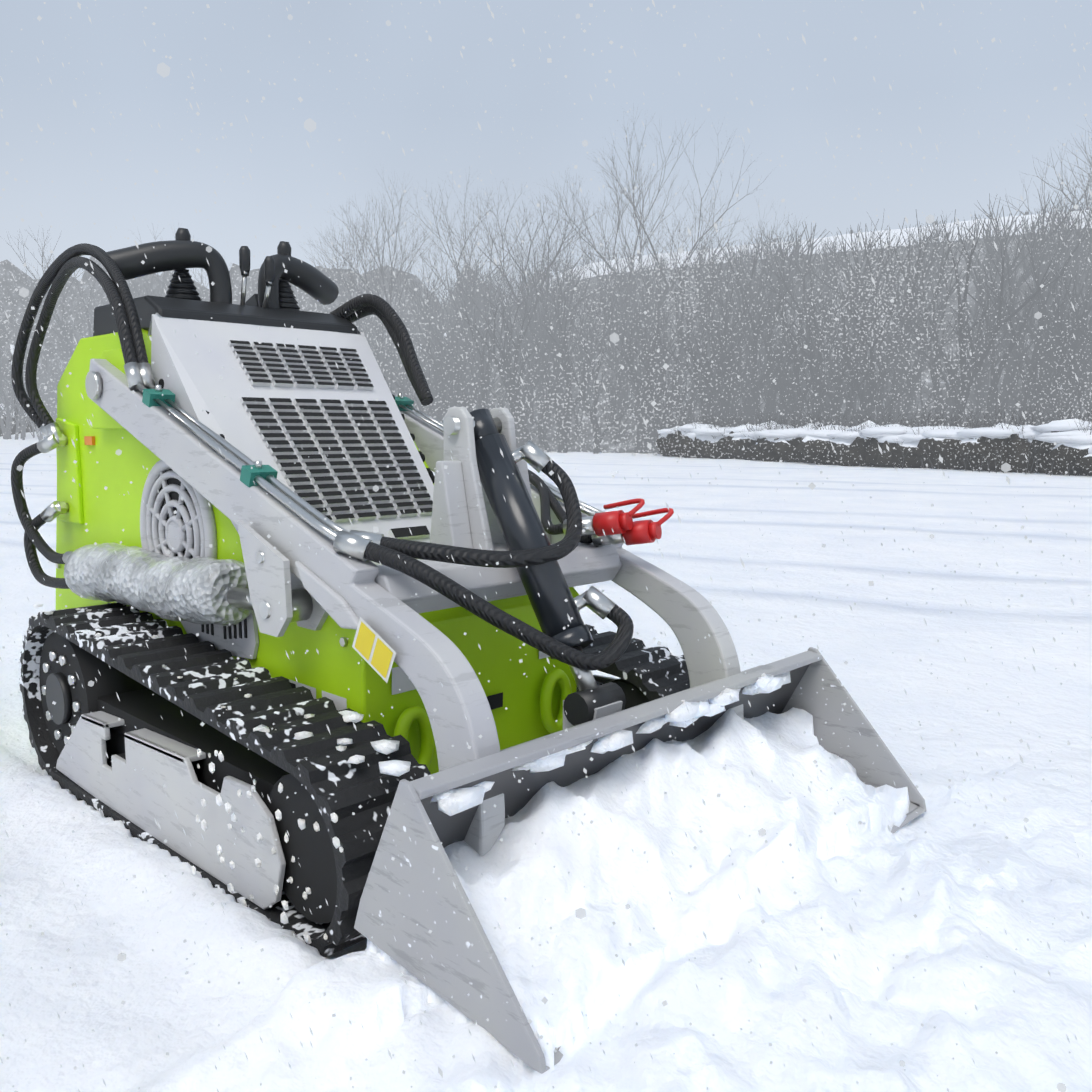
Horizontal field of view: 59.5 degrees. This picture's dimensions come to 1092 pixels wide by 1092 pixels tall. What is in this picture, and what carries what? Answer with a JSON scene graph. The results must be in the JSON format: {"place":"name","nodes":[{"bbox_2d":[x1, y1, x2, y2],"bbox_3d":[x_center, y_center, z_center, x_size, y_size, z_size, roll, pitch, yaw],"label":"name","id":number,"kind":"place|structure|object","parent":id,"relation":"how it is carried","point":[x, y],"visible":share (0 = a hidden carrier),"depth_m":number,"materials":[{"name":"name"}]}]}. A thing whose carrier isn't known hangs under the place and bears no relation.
{"place":"outdoors","nodes":[
{"label":"outdoors","id":0,"kind":"place"},
{"bbox_2d":[0,438,1091,1091],"bbox_3d":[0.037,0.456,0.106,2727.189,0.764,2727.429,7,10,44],"label":"snow ground","id":1,"kind":"structure","parent":0,"point":[778,522],"depth_m":1.49,"materials":[{"name":"white snow"}]},
{"bbox_2d":[0,345,39,436],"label":"hedge","id":2,"kind":"object","parent":1,"relation":"on","point":[13,429],"visible":0.04,"depth_m":57.37,"materials":[{"name":"grey plant"}]},
{"bbox_2d":[0,346,72,439],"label":"trees","id":3,"kind":"object","parent":1,"relation":"on","point":[9,411],"depth_m":53.25,"materials":[{"name":"grey plant"}]},
{"bbox_2d":[11,228,925,1073],"bbox_3d":[-0.407,-0.094,2.174,2.172,1.316,1.083,7,10,44],"label":"mini skid steer","id":4,"kind":"object","parent":1,"relation":"on","point":[305,392],"visible":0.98,"depth_m":1.89,"materials":[{"name":"green paint"}]},
{"bbox_2d":[33,603,790,943],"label":"loose snow","id":5,"kind":"structure","parent":4,"relation":"on","point":[453,801],"depth_m":1.53,"materials":[{"name":"white snow"}]},
{"bbox_2d":[4,131,1091,362],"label":"bare trees","id":6,"kind":"object","parent":1,"relation":"on","point":[104,299],"visible":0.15,"depth_m":62.57,"materials":[{"name":"grey plant"}]},
{"bbox_2d":[300,103,1091,377],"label":"bare trees","id":7,"kind":"object","parent":1,"relation":"on","point":[544,279],"visible":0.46,"depth_m":44.18,"materials":[{"name":"grey plant"}]},
{"bbox_2d":[655,418,1091,475],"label":"snowy hedge","id":8,"kind":"object","parent":1,"relation":"on","point":[850,452],"visible":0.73,"depth_m":20.82,"materials":[{"name":"grey plant"}]},
{"bbox_2d":[657,421,1091,453],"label":"hedge snow caps","id":9,"kind":"object","parent":8,"relation":"on","point":[908,435],"visible":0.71,"depth_m":20.68,"materials":[{"name":"white snow"}]},
{"bbox_2d":[657,398,1091,475],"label":"hedge twigs","id":10,"kind":"object","parent":1,"relation":"on","point":[940,422],"visible":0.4,"depth_m":21.24,"materials":[{"name":"grey plant"}]},
{"bbox_2d":[0,228,1091,452],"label":"embankment","id":11,"kind":"structure","parent":0,"point":[627,439],"depth_m":36.72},
{"bbox_2d":[0,256,552,404],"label":"wood","id":12,"kind":"object","parent":11,"relation":"on","point":[15,309],"visible":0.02,"depth_m":75.03,"materials":[{"name":"grey plant"}]},
{"bbox_2d":[23,179,1091,454],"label":"embankment scrub trees","id":13,"kind":"object","parent":11,"relation":"on","point":[453,377],"visible":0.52,"depth_m":32.18,"materials":[{"name":"grey plant"}]},
{"bbox_2d":[420,210,1091,348],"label":"crest snow","id":14,"kind":"structure","parent":11,"relation":"on","point":[969,223],"depth_m":41.73,"materials":[{"name":"white snow"}]},
{"bbox_2d":[638,211,1027,255],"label":"crest posts","id":15,"kind":"object","parent":11,"relation":"on","point":[852,231],"visible":0.06,"depth_m":43.65,"materials":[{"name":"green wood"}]},
{"bbox_2d":[0,0,1091,1091],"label":"snowflakes","id":16,"kind":"object","parent":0,"point":[558,477],"visible":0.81,"depth_m":0.88,"materials":[{"name":"white"}]},
{"bbox_2d":[0,0,1091,302],"label":"sky","id":17,"kind":"structure","parent":0,"point":[127,64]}
]}

